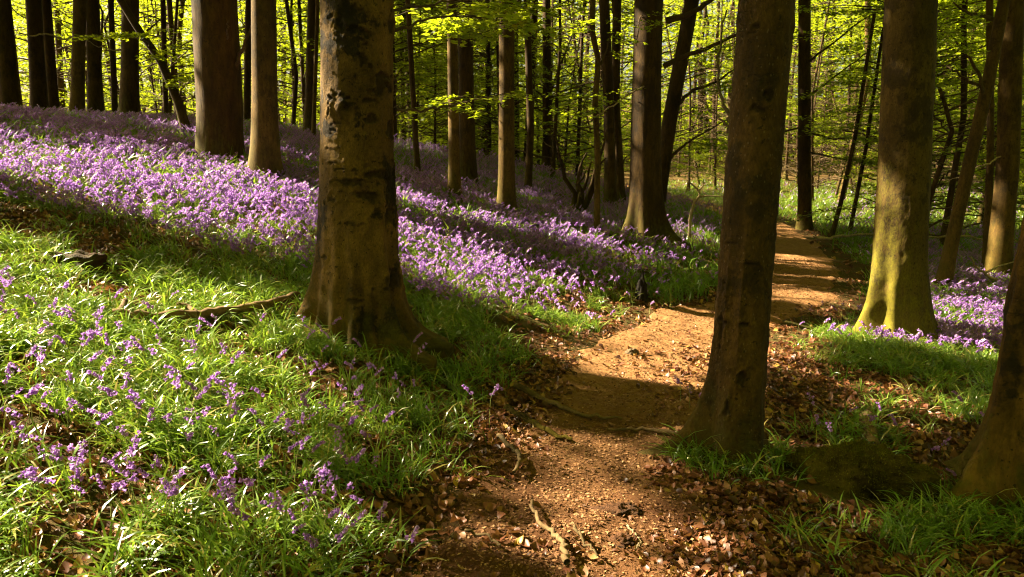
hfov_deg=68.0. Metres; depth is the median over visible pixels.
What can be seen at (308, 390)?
bluebell
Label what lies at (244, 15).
beech tree
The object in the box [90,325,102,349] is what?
bluebell
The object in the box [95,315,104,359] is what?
bluebell
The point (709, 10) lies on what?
sky
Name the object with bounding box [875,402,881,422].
bluebell
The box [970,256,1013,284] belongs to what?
fallen branch
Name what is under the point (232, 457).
bluebell
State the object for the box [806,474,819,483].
fallen leaf
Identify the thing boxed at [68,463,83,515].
bluebell
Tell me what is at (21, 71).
young beech
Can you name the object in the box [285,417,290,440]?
bluebell
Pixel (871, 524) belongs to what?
fallen leaf
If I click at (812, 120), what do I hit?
young beech
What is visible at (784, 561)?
fallen leaf
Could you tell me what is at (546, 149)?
beech tree
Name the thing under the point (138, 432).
bluebell
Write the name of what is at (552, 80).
young beech
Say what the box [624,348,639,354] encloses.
stone
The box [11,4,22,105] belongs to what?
beech tree
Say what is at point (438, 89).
young beech
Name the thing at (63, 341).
bluebell
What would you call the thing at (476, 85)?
young beech
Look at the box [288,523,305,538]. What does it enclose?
bluebell
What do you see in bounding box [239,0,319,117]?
young beech
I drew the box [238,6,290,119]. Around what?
young beech
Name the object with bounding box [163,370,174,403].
bluebell
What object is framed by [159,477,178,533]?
bluebell
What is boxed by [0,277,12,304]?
bluebell
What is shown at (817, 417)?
bluebell
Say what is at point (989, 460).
beech tree
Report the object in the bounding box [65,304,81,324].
bluebell
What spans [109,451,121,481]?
bluebell
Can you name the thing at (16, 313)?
bluebell
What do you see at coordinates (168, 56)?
young beech
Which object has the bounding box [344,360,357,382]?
bluebell
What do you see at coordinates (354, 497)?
bluebell
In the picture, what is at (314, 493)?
bluebell
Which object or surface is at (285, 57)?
beech tree
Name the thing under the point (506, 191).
beech tree
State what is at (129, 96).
beech tree
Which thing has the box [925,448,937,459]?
fallen leaf
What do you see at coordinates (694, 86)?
beech tree
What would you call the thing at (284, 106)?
young beech
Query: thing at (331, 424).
bluebell
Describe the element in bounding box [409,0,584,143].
young beech
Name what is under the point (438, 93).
young beech
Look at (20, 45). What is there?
young beech
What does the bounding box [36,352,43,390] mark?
bluebell
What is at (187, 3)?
young beech
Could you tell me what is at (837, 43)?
beech tree
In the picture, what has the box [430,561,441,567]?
fallen leaf
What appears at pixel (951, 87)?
young beech
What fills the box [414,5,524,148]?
young beech
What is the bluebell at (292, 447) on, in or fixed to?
on the ground at (68, 539)
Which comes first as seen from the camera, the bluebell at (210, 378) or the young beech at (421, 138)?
the bluebell at (210, 378)
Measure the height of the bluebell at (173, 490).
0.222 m
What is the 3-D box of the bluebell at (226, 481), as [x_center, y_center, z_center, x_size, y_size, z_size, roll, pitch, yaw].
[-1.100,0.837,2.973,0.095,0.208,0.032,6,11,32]
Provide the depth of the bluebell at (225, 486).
2.82 m
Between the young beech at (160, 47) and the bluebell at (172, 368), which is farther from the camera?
the young beech at (160, 47)
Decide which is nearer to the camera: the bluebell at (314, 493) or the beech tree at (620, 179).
the bluebell at (314, 493)
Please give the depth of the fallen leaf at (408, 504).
3.40 m
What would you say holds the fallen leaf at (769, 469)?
on the ground at (68, 539)
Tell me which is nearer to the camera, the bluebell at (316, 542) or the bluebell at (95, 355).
the bluebell at (316, 542)
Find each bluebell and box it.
[0,265,10,274]
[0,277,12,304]
[0,406,32,454]
[2,362,11,420]
[6,277,13,294]
[9,361,25,393]
[10,421,30,483]
[11,309,21,331]
[11,387,22,420]
[17,473,58,514]
[21,470,36,506]
[24,344,37,383]
[24,384,40,419]
[25,293,44,326]
[25,434,53,458]
[26,465,43,507]
[29,383,43,422]
[30,350,47,382]
[33,476,70,511]
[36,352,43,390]
[37,326,46,340]
[37,446,52,476]
[39,347,48,375]
[39,390,51,418]
[41,402,60,433]
[48,297,57,317]
[48,443,61,492]
[49,447,62,485]
[50,407,75,439]
[52,334,67,345]
[53,309,63,327]
[60,280,69,302]
[60,307,79,328]
[61,312,80,335]
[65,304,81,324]
[65,370,73,390]
[66,396,95,443]
[67,402,73,422]
[67,443,75,462]
[67,456,88,485]
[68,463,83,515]
[70,484,95,516]
[73,448,85,508]
[77,330,95,381]
[77,439,87,489]
[81,330,90,358]
[86,369,105,385]
[87,407,123,450]
[88,350,103,375]
[89,474,112,515]
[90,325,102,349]
[92,306,103,327]
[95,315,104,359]
[95,411,112,456]
[97,385,123,414]
[98,355,115,399]
[99,333,112,352]
[101,456,133,513]
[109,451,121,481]
[110,480,124,519]
[112,288,122,304]
[115,320,122,338]
[115,424,130,460]
[119,478,128,521]
[120,372,131,423]
[120,469,146,524]
[122,339,137,367]
[122,447,135,515]
[123,356,132,384]
[126,394,149,437]
[126,438,140,491]
[128,387,139,417]
[129,430,140,463]
[129,464,152,502]
[130,340,150,360]
[141,300,153,312]
[147,406,157,451]
[148,347,156,356]
[150,454,161,491]
[156,334,161,350]
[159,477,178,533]
[159,485,166,498]
[162,413,171,450]
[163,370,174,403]
[164,364,190,391]
[166,468,185,496]
[166,483,179,527]
[171,375,183,410]
[182,338,200,354]
[183,361,194,379]
[183,416,194,429]
[184,380,198,408]
[184,431,193,462]
[190,340,199,377]
[191,383,211,426]
[196,406,210,455]
[199,315,217,349]
[201,463,220,489]
[205,371,220,396]
[209,425,223,456]
[210,477,242,534]
[211,313,225,342]
[212,476,223,532]
[214,377,242,407]
[219,342,228,376]
[219,484,231,526]
[222,476,239,507]
[223,350,244,379]
[223,450,245,500]
[225,393,232,430]
[225,465,237,506]
[227,486,237,524]
[227,505,253,555]
[228,497,245,528]
[229,383,236,415]
[229,390,244,417]
[229,401,237,445]
[242,477,255,516]
[247,407,262,436]
[251,386,270,411]
[256,419,268,443]
[257,454,270,497]
[259,499,278,522]
[268,492,287,555]
[272,499,283,526]
[273,349,287,381]
[273,411,285,445]
[279,419,294,454]
[284,440,299,464]
[284,508,302,545]
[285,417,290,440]
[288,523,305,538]
[294,434,310,488]
[296,412,304,436]
[298,393,308,419]
[298,482,318,512]
[299,388,310,416]
[300,411,318,439]
[302,494,311,543]
[303,330,315,360]
[303,479,314,498]
[303,532,328,565]
[304,535,322,571]
[304,536,317,564]
[306,439,326,475]
[309,369,315,396]
[309,461,331,514]
[309,474,338,533]
[314,467,328,489]
[318,469,331,499]
[319,401,331,420]
[321,329,334,362]
[322,506,340,551]
[328,422,350,449]
[331,484,336,517]
[332,445,357,499]
[333,525,348,564]
[336,382,348,411]
[336,425,344,435]
[337,435,344,467]
[337,511,356,538]
[339,401,345,422]
[340,508,366,561]
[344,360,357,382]
[346,448,365,491]
[346,481,353,507]
[348,416,354,435]
[349,494,363,522]
[350,385,363,414]
[352,337,363,367]
[353,398,363,426]
[353,400,367,426]
[356,384,363,399]
[360,429,372,450]
[366,404,378,423]
[366,455,378,481]
[367,366,383,399]
[377,500,387,548]
[382,410,394,451]
[400,525,419,574]
[411,332,422,346]
[416,342,427,384]
[461,383,473,415]
[489,383,499,428]
[674,375,682,401]
[807,392,817,434]
[814,414,823,442]
[825,421,832,438]
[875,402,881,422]
[888,414,898,427]
[931,445,939,465]
[941,435,952,465]
[946,467,959,479]
[951,390,965,421]
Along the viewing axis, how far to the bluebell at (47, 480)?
2.76 m
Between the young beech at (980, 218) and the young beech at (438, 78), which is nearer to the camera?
the young beech at (980, 218)
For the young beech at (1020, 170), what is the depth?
22.07 m
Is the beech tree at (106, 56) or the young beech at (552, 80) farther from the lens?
the young beech at (552, 80)
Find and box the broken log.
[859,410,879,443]
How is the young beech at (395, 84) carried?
on the ground at (68, 539)
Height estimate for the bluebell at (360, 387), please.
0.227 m
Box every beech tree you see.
[0,0,20,106]
[11,0,120,78]
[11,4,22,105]
[16,0,166,96]
[22,0,191,65]
[24,0,86,111]
[25,0,48,110]
[42,0,305,108]
[54,0,64,107]
[68,0,194,135]
[79,0,140,116]
[86,0,104,112]
[100,0,192,112]
[166,0,178,115]
[173,0,186,112]
[191,0,250,164]
[238,0,282,52]
[246,0,284,182]
[277,1,305,121]
[293,0,588,383]
[302,0,319,131]
[399,0,406,143]
[403,10,412,143]
[412,0,984,230]
[425,2,517,213]
[447,0,462,201]
[457,0,479,190]
[514,0,521,164]
[523,0,533,196]
[523,0,537,160]
[541,0,551,173]
[552,0,586,181]
[579,0,799,254]
[583,19,715,68]
[584,0,709,48]
[596,1,694,40]
[599,0,617,205]
[612,0,625,207]
[625,0,730,192]
[637,0,795,472]
[661,0,733,204]
[662,0,731,157]
[662,0,737,173]
[672,0,736,179]
[695,0,731,74]
[695,0,834,185]
[707,19,881,179]
[716,0,829,66]
[732,0,846,82]
[788,41,835,159]
[790,1,881,186]
[791,1,853,165]
[792,4,872,160]
[796,0,843,97]
[814,0,882,172]
[850,0,959,346]
[850,1,983,195]
[933,0,1009,293]
[934,217,1023,512]
[935,2,958,190]
[946,0,1023,282]
[981,0,994,268]
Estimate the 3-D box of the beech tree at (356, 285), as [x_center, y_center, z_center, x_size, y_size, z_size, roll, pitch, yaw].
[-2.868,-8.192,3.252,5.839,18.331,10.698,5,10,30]
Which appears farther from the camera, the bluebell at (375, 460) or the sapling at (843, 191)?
the sapling at (843, 191)
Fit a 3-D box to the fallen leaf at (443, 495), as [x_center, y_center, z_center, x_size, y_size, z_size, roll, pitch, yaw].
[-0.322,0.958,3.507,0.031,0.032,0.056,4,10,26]
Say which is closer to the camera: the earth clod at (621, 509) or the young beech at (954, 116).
the earth clod at (621, 509)
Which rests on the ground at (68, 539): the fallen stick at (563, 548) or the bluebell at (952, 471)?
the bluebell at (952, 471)
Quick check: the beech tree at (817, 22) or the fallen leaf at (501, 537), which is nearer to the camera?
the fallen leaf at (501, 537)
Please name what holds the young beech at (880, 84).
on the ground at (68, 539)
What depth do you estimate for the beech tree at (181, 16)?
28.89 m
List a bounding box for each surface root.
[503,404,571,440]
[513,382,622,419]
[607,426,677,435]
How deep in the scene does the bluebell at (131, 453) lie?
2.87 m
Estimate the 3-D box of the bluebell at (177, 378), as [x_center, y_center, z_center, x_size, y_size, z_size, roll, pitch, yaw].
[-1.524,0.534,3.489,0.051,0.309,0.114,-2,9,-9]
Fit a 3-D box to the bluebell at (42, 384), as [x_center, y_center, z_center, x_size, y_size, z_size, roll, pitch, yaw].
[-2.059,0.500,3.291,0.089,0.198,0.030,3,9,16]
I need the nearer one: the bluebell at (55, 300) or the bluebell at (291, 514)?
the bluebell at (291, 514)
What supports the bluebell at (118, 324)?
on the ground at (68, 539)
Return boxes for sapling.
[108,0,117,114]
[160,0,168,113]
[243,0,250,121]
[284,0,297,125]
[311,0,319,140]
[405,0,420,177]
[537,0,652,234]
[688,181,722,236]
[828,14,875,236]
[837,0,870,204]
[848,28,882,230]
[939,0,967,245]
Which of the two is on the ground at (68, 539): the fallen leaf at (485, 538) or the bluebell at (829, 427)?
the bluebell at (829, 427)
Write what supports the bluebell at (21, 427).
on the ground at (68, 539)
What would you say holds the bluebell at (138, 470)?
on the ground at (68, 539)
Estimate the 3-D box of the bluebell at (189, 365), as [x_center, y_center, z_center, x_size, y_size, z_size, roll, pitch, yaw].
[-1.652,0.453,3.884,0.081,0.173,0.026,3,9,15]
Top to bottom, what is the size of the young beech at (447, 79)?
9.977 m
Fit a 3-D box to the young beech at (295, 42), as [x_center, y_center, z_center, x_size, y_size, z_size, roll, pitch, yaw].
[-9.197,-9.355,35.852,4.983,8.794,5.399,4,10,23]
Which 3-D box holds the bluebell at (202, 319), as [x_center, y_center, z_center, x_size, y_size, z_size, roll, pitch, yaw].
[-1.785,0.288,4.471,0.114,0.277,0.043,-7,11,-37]
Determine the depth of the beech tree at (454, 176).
11.22 m
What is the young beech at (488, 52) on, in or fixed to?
on the ground at (68, 539)
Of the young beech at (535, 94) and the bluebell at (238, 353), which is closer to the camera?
the bluebell at (238, 353)
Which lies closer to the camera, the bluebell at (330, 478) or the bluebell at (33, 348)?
the bluebell at (330, 478)
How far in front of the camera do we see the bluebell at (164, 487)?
2.90 m
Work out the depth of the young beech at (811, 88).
48.28 m
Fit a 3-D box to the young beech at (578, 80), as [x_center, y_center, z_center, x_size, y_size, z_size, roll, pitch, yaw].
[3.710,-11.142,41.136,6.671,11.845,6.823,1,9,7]
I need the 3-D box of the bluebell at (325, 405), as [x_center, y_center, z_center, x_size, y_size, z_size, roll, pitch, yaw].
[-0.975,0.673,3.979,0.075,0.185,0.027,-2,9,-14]
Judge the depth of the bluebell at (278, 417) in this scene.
3.61 m
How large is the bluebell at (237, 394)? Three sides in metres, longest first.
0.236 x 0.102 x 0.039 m
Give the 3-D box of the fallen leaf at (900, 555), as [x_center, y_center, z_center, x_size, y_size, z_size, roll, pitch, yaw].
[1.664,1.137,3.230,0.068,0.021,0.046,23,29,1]
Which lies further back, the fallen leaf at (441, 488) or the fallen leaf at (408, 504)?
the fallen leaf at (441, 488)
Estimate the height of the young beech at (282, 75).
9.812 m
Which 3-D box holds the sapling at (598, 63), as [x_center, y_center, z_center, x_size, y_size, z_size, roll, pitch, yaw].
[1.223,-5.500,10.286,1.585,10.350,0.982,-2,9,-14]
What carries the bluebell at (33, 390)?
on the ground at (68, 539)
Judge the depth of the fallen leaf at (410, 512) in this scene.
3.33 m
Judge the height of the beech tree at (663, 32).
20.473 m
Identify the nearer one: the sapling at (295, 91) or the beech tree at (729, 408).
the beech tree at (729, 408)
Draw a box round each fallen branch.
[112,291,300,322]
[815,233,1017,241]
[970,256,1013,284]
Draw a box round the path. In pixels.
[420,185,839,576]
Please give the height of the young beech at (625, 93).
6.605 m
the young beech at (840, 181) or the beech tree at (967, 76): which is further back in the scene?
the young beech at (840, 181)
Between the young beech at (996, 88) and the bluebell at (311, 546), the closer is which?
the bluebell at (311, 546)
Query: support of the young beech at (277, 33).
on the ground at (68, 539)
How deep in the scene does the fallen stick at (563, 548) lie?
3.19 m
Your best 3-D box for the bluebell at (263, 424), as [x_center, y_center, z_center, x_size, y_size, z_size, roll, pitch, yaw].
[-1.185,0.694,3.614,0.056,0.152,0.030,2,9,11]
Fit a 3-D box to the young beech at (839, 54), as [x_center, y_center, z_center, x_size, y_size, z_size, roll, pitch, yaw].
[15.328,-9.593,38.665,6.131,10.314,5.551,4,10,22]
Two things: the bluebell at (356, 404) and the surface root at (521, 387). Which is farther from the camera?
the surface root at (521, 387)
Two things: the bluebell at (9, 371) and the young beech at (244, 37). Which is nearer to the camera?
the bluebell at (9, 371)
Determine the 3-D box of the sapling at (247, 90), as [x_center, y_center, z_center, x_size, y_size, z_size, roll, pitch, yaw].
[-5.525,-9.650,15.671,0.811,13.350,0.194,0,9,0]
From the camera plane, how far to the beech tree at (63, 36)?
44.94 m
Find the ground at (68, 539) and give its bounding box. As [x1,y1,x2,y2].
[0,95,1023,576]
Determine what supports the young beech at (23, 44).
on the ground at (68, 539)
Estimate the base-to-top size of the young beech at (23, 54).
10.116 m
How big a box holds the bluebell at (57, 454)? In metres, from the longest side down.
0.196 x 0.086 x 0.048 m
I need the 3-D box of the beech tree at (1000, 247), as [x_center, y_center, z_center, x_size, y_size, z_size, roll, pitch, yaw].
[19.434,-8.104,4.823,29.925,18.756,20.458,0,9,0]
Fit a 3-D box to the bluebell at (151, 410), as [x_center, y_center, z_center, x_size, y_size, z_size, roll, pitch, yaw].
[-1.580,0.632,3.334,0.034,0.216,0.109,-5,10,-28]
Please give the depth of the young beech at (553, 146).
18.79 m
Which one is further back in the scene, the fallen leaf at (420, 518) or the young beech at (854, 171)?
the young beech at (854, 171)
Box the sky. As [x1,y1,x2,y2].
[11,0,980,99]
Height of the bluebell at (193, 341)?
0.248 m
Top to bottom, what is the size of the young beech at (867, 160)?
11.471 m
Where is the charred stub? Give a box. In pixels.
[635,270,647,302]
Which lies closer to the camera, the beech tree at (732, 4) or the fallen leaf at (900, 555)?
the fallen leaf at (900, 555)
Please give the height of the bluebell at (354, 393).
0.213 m
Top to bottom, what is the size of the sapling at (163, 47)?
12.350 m
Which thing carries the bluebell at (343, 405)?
on the ground at (68, 539)
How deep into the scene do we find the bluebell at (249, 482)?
2.89 m
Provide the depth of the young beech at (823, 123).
40.66 m
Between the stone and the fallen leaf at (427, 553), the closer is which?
the fallen leaf at (427, 553)
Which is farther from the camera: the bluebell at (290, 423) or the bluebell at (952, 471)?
the bluebell at (952, 471)
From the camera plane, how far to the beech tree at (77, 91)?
14.40 m
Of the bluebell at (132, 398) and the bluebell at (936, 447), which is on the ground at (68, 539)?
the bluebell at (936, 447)
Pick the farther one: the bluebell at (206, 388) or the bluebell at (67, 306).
the bluebell at (67, 306)
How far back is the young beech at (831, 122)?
47.13 m
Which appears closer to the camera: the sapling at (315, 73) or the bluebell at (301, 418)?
the bluebell at (301, 418)
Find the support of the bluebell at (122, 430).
on the ground at (68, 539)
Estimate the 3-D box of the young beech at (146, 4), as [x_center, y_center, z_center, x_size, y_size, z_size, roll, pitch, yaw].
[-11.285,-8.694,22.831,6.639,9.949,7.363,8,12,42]
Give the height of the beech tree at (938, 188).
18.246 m
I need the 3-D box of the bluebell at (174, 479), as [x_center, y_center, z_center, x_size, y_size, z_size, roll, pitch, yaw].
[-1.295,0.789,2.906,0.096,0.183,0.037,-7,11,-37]
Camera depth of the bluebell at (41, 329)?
3.88 m
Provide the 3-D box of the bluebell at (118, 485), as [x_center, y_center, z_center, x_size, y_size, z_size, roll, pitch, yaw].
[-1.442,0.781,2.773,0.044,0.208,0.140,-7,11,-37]
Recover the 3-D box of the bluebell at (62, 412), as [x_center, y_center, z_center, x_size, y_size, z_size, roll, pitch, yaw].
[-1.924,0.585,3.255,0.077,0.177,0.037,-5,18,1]
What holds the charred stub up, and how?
on the ground at (68, 539)
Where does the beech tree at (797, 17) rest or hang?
on the ground at (68, 539)
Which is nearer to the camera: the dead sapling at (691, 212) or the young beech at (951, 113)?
the dead sapling at (691, 212)
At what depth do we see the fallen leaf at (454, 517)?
3.31 m
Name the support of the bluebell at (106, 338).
on the ground at (68, 539)
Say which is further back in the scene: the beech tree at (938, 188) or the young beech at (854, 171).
the beech tree at (938, 188)
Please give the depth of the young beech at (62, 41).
30.72 m
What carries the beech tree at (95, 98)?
on the ground at (68, 539)
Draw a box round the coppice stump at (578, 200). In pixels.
[555,129,606,210]
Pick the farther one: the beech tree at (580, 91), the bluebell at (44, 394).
the beech tree at (580, 91)
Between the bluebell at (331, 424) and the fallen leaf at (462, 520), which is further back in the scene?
the bluebell at (331, 424)
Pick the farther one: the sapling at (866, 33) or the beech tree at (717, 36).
the beech tree at (717, 36)
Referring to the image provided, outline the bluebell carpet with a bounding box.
[0,102,1022,355]
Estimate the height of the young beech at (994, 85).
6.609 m
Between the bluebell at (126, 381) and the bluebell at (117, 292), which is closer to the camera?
the bluebell at (126, 381)
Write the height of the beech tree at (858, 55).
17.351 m
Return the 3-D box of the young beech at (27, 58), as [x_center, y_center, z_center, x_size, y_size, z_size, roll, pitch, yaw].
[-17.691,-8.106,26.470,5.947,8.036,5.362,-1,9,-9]
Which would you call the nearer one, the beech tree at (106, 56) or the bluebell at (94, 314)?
the bluebell at (94, 314)
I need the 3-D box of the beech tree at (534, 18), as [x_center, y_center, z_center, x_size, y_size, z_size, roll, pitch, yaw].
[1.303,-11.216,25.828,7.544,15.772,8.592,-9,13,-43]
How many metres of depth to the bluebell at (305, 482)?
3.20 m
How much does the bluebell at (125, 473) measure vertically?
0.276 m
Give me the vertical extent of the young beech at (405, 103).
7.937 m
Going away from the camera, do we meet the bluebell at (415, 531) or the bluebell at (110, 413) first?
the bluebell at (415, 531)
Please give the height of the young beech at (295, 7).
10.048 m
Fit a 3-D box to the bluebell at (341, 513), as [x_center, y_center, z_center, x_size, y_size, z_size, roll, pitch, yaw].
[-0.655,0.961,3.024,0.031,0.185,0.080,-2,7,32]
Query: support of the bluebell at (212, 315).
on the ground at (68, 539)
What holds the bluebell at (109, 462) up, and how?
on the ground at (68, 539)
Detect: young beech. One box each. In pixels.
[12,0,143,110]
[12,0,161,109]
[12,0,295,114]
[12,2,69,98]
[12,4,120,111]
[13,0,69,102]
[13,0,184,110]
[13,0,193,110]
[13,0,193,111]
[14,0,105,83]
[14,3,119,89]
[14,22,27,101]
[14,23,62,104]
[15,0,158,115]
[15,17,28,106]
[19,0,118,81]
[52,0,190,108]
[58,0,242,113]
[62,1,195,114]
[85,12,281,115]
[102,0,191,113]
[102,0,284,110]
[102,27,305,116]
[103,0,195,113]
[103,1,195,102]
[103,2,193,112]
[107,25,160,106]
[139,2,191,113]
[142,0,243,101]
[147,0,319,109]
[155,1,194,115]
[184,0,305,112]
[184,32,318,114]
[186,2,306,123]
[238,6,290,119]
[239,0,304,124]
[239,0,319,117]
[239,0,319,124]
[239,8,417,125]
[240,0,443,112]
[242,0,524,124]
[276,0,318,121]
[276,0,524,141]
[277,0,445,138]
[277,1,447,136]
[277,7,319,122]
[281,6,447,143]
[285,0,407,133]
[304,0,479,124]
[319,25,478,153]
[394,0,495,145]
[394,0,498,149]
[395,0,522,152]
[395,1,524,150]
[395,5,485,149]
[396,1,497,155]
[396,10,494,143]
[396,47,446,141]
[397,1,554,157]
[397,9,522,148]
[398,0,579,162]
[403,9,566,157]
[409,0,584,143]
[412,4,534,165]
[412,10,521,139]
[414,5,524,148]
[420,2,539,160]
[435,0,687,176]
[473,41,533,160]
[474,0,676,169]
[474,4,629,165]
[474,43,538,153]
[475,3,568,162]
[479,1,630,171]
[491,1,633,171]
[493,40,579,163]
[515,0,712,162]
[519,0,586,162]
[519,0,602,169]
[519,2,630,175]
[519,32,630,176]
[521,1,602,156]
[522,0,631,173]
[523,0,667,170]
[525,6,736,154]
[581,0,731,186]
[599,53,697,189]
[621,0,720,165]
[661,0,723,176]
[661,49,731,185]
[661,69,710,180]
[674,0,735,188]
[676,49,797,180]
[682,6,788,191]
[781,0,880,201]
[782,28,820,176]
[782,46,860,185]
[783,0,856,177]
[783,0,876,182]
[783,34,881,188]
[784,42,856,175]
[785,0,998,207]
[785,0,1023,235]
[786,0,1023,221]
[788,71,877,198]
[792,0,1023,212]
[792,86,874,181]
[814,81,880,192]
[817,2,880,178]
[826,0,941,178]
[833,2,997,202]
[852,23,949,172]
[863,57,982,171]
[864,0,1023,227]
[931,0,1023,204]
[931,24,985,180]
[932,0,985,182]
[933,0,1023,179]
[933,0,1023,210]
[933,63,1023,206]
[934,1,1023,224]
[938,13,1022,182]
[938,105,1023,211]
[940,40,1023,197]
[943,9,1023,201]
[943,24,1023,185]
[946,26,1023,186]
[949,72,1023,218]
[983,52,1023,214]
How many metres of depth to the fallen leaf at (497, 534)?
3.21 m
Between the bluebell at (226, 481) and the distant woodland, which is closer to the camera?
the bluebell at (226, 481)
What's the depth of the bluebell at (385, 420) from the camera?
3.91 m
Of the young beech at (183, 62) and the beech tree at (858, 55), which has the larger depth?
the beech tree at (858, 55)
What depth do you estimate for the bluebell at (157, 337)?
4.12 m
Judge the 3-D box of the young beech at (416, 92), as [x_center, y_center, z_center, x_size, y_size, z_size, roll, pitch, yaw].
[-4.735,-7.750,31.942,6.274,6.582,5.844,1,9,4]
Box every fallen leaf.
[280,486,293,494]
[340,491,349,498]
[404,500,411,507]
[408,510,417,515]
[413,516,423,524]
[425,549,436,557]
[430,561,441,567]
[437,490,446,498]
[438,482,446,492]
[438,497,447,509]
[439,499,452,505]
[450,511,459,522]
[457,474,465,482]
[458,516,466,525]
[479,541,488,548]
[481,529,491,541]
[483,502,498,510]
[492,532,508,540]
[494,528,504,540]
[497,511,504,518]
[763,464,771,471]
[781,557,792,563]
[786,475,796,481]
[802,551,810,562]
[803,491,818,502]
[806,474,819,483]
[857,509,864,518]
[869,558,878,568]
[870,519,882,528]
[897,552,911,559]
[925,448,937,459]
[950,449,957,457]
[968,554,980,567]
[983,547,996,556]
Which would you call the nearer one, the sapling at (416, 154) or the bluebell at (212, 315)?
the bluebell at (212, 315)
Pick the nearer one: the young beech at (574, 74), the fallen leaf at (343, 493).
the fallen leaf at (343, 493)
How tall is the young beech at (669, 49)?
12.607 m
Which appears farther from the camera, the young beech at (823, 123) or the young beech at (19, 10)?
the young beech at (823, 123)
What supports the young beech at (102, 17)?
on the ground at (68, 539)
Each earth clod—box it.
[589,502,642,516]
[608,532,636,548]
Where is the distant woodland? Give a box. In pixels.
[12,0,996,166]
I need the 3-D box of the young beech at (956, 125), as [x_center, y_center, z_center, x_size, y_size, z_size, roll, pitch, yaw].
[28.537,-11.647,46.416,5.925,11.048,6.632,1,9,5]
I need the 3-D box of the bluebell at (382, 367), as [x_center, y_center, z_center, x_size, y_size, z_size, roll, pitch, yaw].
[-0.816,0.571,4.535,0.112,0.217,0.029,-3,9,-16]
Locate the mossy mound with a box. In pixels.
[781,438,944,507]
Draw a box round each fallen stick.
[464,529,500,545]
[496,433,521,472]
[529,499,569,564]
[573,524,597,556]
[626,524,641,549]
[872,441,956,484]
[887,406,954,413]
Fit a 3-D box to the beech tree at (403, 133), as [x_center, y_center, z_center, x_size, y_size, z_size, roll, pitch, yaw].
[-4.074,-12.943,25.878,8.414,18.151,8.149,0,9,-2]
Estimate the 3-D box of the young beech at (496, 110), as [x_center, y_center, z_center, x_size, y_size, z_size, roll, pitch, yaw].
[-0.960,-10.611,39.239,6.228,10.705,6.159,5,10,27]
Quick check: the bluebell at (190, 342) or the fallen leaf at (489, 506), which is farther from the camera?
the bluebell at (190, 342)
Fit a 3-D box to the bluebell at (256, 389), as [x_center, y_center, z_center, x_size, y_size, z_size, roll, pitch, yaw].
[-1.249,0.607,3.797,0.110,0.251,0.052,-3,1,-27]
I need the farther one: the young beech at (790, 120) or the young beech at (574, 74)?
the young beech at (790, 120)
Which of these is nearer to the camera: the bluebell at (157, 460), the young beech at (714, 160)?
the bluebell at (157, 460)
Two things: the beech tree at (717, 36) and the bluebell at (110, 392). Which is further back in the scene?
the beech tree at (717, 36)
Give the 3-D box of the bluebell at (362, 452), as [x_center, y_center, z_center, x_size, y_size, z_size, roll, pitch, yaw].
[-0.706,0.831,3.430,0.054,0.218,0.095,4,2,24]
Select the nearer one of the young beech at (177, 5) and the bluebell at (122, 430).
the bluebell at (122, 430)
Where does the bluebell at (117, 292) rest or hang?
on the ground at (68, 539)
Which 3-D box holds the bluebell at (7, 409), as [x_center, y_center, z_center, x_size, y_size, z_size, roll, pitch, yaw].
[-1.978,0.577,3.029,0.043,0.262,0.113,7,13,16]
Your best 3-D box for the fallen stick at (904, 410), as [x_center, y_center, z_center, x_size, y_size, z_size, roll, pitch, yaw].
[2.858,0.830,5.220,0.815,0.072,0.091,-4,10,-21]
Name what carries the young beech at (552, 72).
on the ground at (68, 539)
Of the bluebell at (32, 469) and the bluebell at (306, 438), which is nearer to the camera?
the bluebell at (32, 469)
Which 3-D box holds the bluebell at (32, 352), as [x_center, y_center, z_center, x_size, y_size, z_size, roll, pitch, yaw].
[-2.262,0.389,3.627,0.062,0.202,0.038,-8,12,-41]
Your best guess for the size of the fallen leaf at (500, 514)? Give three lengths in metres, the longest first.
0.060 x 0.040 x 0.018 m
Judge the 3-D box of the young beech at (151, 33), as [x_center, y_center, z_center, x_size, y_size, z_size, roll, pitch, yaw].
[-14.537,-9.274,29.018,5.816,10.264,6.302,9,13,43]
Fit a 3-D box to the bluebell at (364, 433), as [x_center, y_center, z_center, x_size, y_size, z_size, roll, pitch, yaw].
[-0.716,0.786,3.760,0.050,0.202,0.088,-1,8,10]
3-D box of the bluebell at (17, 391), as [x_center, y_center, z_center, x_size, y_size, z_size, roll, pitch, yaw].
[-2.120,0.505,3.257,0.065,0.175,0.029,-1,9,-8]
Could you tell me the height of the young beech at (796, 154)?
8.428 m
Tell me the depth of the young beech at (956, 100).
19.58 m
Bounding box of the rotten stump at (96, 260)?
[33,249,109,278]
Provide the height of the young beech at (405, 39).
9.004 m

